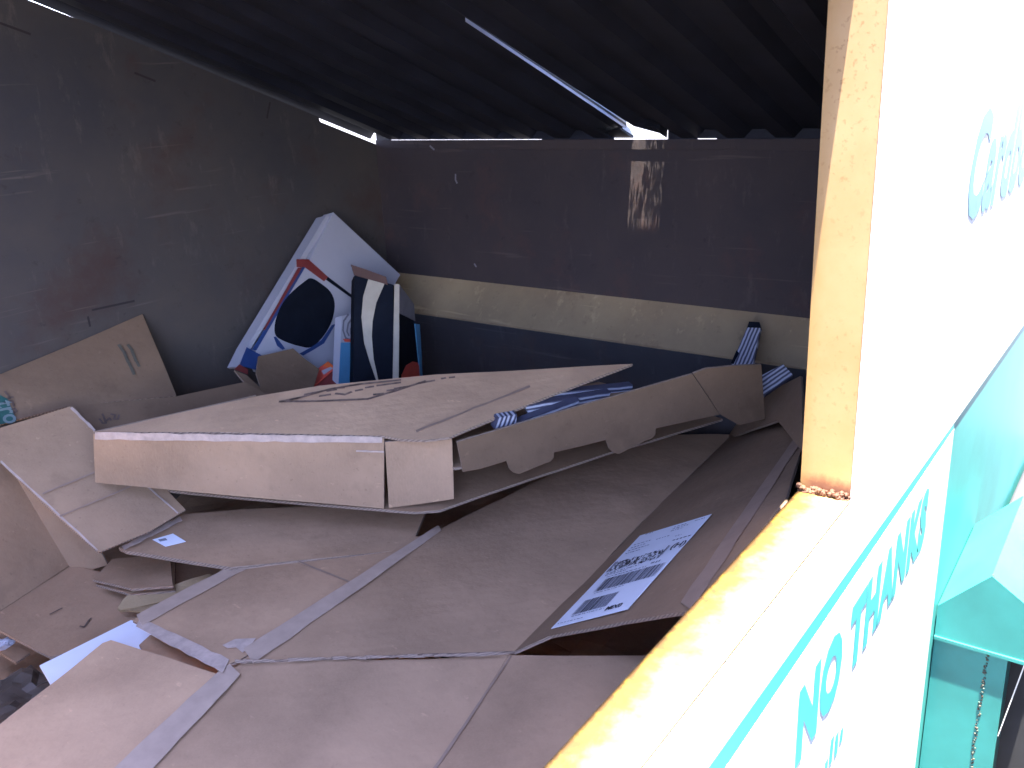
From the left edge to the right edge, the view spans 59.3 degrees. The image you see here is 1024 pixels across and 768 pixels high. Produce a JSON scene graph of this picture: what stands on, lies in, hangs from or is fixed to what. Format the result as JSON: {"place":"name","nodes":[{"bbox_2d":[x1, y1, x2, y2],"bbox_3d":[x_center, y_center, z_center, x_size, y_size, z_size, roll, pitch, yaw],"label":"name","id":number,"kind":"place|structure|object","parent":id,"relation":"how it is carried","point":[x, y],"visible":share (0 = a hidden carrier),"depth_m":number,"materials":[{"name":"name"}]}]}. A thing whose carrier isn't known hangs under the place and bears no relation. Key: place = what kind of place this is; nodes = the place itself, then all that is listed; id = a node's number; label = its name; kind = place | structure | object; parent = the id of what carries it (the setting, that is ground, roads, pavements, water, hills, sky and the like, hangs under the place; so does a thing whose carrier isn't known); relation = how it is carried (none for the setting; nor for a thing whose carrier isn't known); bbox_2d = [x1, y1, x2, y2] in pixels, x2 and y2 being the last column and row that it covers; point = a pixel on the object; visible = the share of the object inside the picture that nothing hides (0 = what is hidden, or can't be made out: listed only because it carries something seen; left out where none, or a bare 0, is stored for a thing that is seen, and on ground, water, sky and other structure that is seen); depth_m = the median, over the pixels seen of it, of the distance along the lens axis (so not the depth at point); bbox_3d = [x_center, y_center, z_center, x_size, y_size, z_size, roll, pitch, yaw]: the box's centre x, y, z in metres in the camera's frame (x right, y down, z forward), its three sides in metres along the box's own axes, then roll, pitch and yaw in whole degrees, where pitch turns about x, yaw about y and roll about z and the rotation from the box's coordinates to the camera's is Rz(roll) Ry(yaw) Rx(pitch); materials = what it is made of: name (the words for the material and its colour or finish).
{"place":"outdoors","nodes":[
{"label":"outdoors","id":0,"kind":"place"},
{"bbox_2d":[0,0,1023,767],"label":"recycling skip","id":1,"kind":"object","parent":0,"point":[836,208],"visible":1,"depth_m":1.55,"materials":[{"name":"paint"}]},
{"bbox_2d":[0,475,790,679],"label":"cardboard heap","id":2,"kind":"object","parent":1,"relation":"in","point":[643,638],"visible":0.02,"depth_m":1.44,"materials":[{"name":"brown cardboard"}]},
{"bbox_2d":[0,638,29,663],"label":"dark flap","id":3,"kind":"object","parent":2,"relation":"on","point":[14,654],"visible":0.79,"depth_m":1.39,"materials":[{"name":"cardboard"}]},
{"bbox_2d":[0,637,15,650],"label":"plastic wrap","id":4,"kind":"object","parent":3,"relation":"on","point":[6,643],"visible":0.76,"depth_m":1.37,"materials":[{"name":"white plastic"}]},
{"bbox_2d":[0,665,49,723],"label":"plastic bag","id":5,"kind":"object","parent":2,"relation":"on","point":[20,688],"visible":0.27,"depth_m":1.24,"materials":[{"name":"black plastic"}]},
{"bbox_2d":[0,463,154,658],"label":"dark carton","id":6,"kind":"object","parent":2,"relation":"on","point":[55,601],"visible":0.81,"depth_m":1.44,"materials":[{"name":"cardboard"}]},
{"bbox_2d":[93,557,175,594],"bbox_3d":[-0.590,0.303,1.442,0.146,0.025,0.125,-3,19,2],"label":"buried carton","id":7,"kind":"object","parent":6,"relation":"on","point":[140,576],"visible":0.96,"depth_m":1.42,"materials":[{"name":"cardboard"}]},
{"bbox_2d":[117,574,211,612],"bbox_3d":[-0.515,0.326,1.375,0.181,0.031,0.068,-5,19,-5],"label":"kraft paper","id":8,"kind":"object","parent":6,"relation":"on","point":[133,603],"visible":0.41,"depth_m":1.38,"materials":[{"name":"brown paper"}]},
{"bbox_2d":[40,620,150,684],"bbox_3d":[-0.541,0.370,1.206,0.135,0.003,0.153,11,23,35],"label":"white sheet","id":9,"kind":"object","parent":2,"relation":"on","point":[129,633],"visible":0.26,"depth_m":1.23,"materials":[{"name":"paper"}]},
{"bbox_2d":[139,635,218,672],"bbox_3d":[-0.433,0.365,1.172,0.185,0.004,0.057,15,26,42],"label":"brown scrap","id":10,"kind":"object","parent":9,"relation":"on","point":[152,644],"visible":0.35,"depth_m":1.20,"materials":[{"name":"cardboard"}]},
{"bbox_2d":[176,562,222,583],"bbox_3d":[-0.508,0.309,1.492,0.104,0.015,0.107,-11,21,-22],"label":"loose flap","id":11,"kind":"object","parent":2,"relation":"on","point":[184,572],"visible":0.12,"depth_m":1.49,"materials":[{"name":"cardboard"}]},
{"bbox_2d":[227,213,399,373],"bbox_3d":[-0.428,-0.166,1.973,0.105,0.387,0.507,7,21,27],"label":"printed box","id":12,"kind":"object","parent":2,"relation":"on","point":[307,303],"visible":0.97,"depth_m":1.95,"materials":[{"name":"white cardboard"}]},
{"bbox_2d":[0,376,803,767],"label":"carton","id":13,"kind":"object","parent":1,"relation":"in","point":[672,526],"visible":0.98,"depth_m":1.10,"materials":[{"name":"cardboard"}]},
{"bbox_2d":[119,506,425,569],"bbox_3d":[-0.366,0.236,1.401,0.473,0.026,0.171,-4,19,-3],"label":"flat carton","id":14,"kind":"object","parent":13,"relation":"on","point":[240,539],"visible":0.92,"depth_m":1.39,"materials":[{"name":"cardboard"}]},
{"bbox_2d":[0,314,266,553],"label":"open carton","id":15,"kind":"object","parent":14,"relation":"on","point":[78,394],"visible":0.82,"depth_m":1.50,"materials":[{"name":"cardboard"}]},
{"bbox_2d":[93,364,721,513],"bbox_3d":[-0.157,0.041,1.549,1.056,0.166,0.508,-1,19,5],"label":"mailing carton","id":16,"kind":"object","parent":13,"relation":"on","point":[332,446],"visible":0.88,"depth_m":1.36,"materials":[{"name":"cardboard"}]},
{"bbox_2d":[234,348,318,393],"bbox_3d":[-0.465,-0.013,1.803,0.068,0.092,0.183,15,26,41],"label":"carton","id":17,"kind":"object","parent":16,"relation":"in","point":[286,370],"visible":0.82,"depth_m":1.81,"materials":[{"name":"cardboard"}]},
{"bbox_2d":[314,362,335,385],"bbox_3d":[-0.401,-0.005,1.861,0.085,0.057,0.085,-8,20,-15],"label":"orange sleeve","id":18,"kind":"object","parent":16,"relation":"in","point":[325,375],"visible":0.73,"depth_m":1.88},
{"bbox_2d":[332,313,350,383],"bbox_3d":[-0.351,-0.061,1.886,0.042,0.158,0.137,-2,19,5],"label":"printed box","id":19,"kind":"object","parent":16,"relation":"in","point":[341,357],"visible":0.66,"depth_m":1.88,"materials":[{"name":"blue cardboard"}]},
{"bbox_2d":[350,265,398,382],"bbox_3d":[-0.286,-0.105,1.858,0.108,0.278,0.177,-1,19,6],"label":"printed box","id":20,"kind":"object","parent":16,"relation":"in","point":[374,347],"visible":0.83,"depth_m":1.84,"materials":[{"name":"black cardboard"}]},
{"bbox_2d":[393,285,421,377],"bbox_3d":[-0.241,-0.087,1.925,0.054,0.252,0.170,2,20,16],"label":"printed box","id":21,"kind":"object","parent":16,"relation":"in","point":[410,358],"visible":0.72,"depth_m":1.93,"materials":[{"name":"black cardboard"}]},
{"bbox_2d":[491,411,516,428],"bbox_3d":[-0.012,0.053,1.335,0.037,0.019,0.016,-11,20,-21],"label":"striped insert","id":22,"kind":"object","parent":16,"relation":"in","point":[503,419],"visible":0.93,"depth_m":1.33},
{"bbox_2d":[516,396,579,422],"bbox_3d":[0.051,0.041,1.365,0.108,0.024,0.015,-10,20,-20],"label":"striped insert","id":23,"kind":"object","parent":16,"relation":"in","point":[566,404],"visible":0.64,"depth_m":1.36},
{"bbox_2d":[524,388,610,412],"bbox_3d":[0.085,0.027,1.395,0.148,0.022,0.017,-11,20,-21],"label":"striped insert","id":24,"kind":"object","parent":16,"relation":"in","point":[586,397],"visible":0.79,"depth_m":1.40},
{"bbox_2d":[553,382,632,396],"bbox_3d":[0.116,0.010,1.428,0.166,0.027,0.016,-11,20,-22],"label":"striped insert","id":25,"kind":"object","parent":16,"relation":"in","point":[618,387],"visible":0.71,"depth_m":1.44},
{"bbox_2d":[389,364,764,473],"bbox_3d":[0.089,0.022,1.497,0.607,0.122,0.307,-11,20,-21],"label":"flap","id":26,"kind":"object","parent":13,"relation":"in","point":[619,422],"visible":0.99,"depth_m":1.39,"materials":[{"name":"cardboard"}]},
{"bbox_2d":[731,322,761,364],"bbox_3d":[0.431,-0.068,1.627,0.040,0.073,0.085,11,23,35],"label":"striped strip","id":27,"kind":"object","parent":13,"relation":"on","point":[746,352],"visible":0.88,"depth_m":1.62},
{"bbox_2d":[762,364,792,396],"bbox_3d":[0.439,-0.006,1.519,0.066,0.044,0.032,-12,21,-25],"label":"striped strip","id":28,"kind":"object","parent":13,"relation":"on","point":[776,378],"visible":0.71,"depth_m":1.51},
{"bbox_2d":[998,665,1023,735],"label":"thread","id":29,"kind":"object","parent":1,"relation":"hanging from","point":[1011,699],"visible":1,"depth_m":1.54},
{"bbox_2d":[319,118,716,143],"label":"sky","id":30,"kind":"structure","parent":0,"point":[634,132],"depth_m":22.49,"materials":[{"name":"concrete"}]},
{"bbox_2d":[996,471,1023,767],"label":"dark bin","id":31,"kind":"object","parent":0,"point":[1010,754],"depth_m":1.74,"materials":[{"name":"metal"}]}
]}

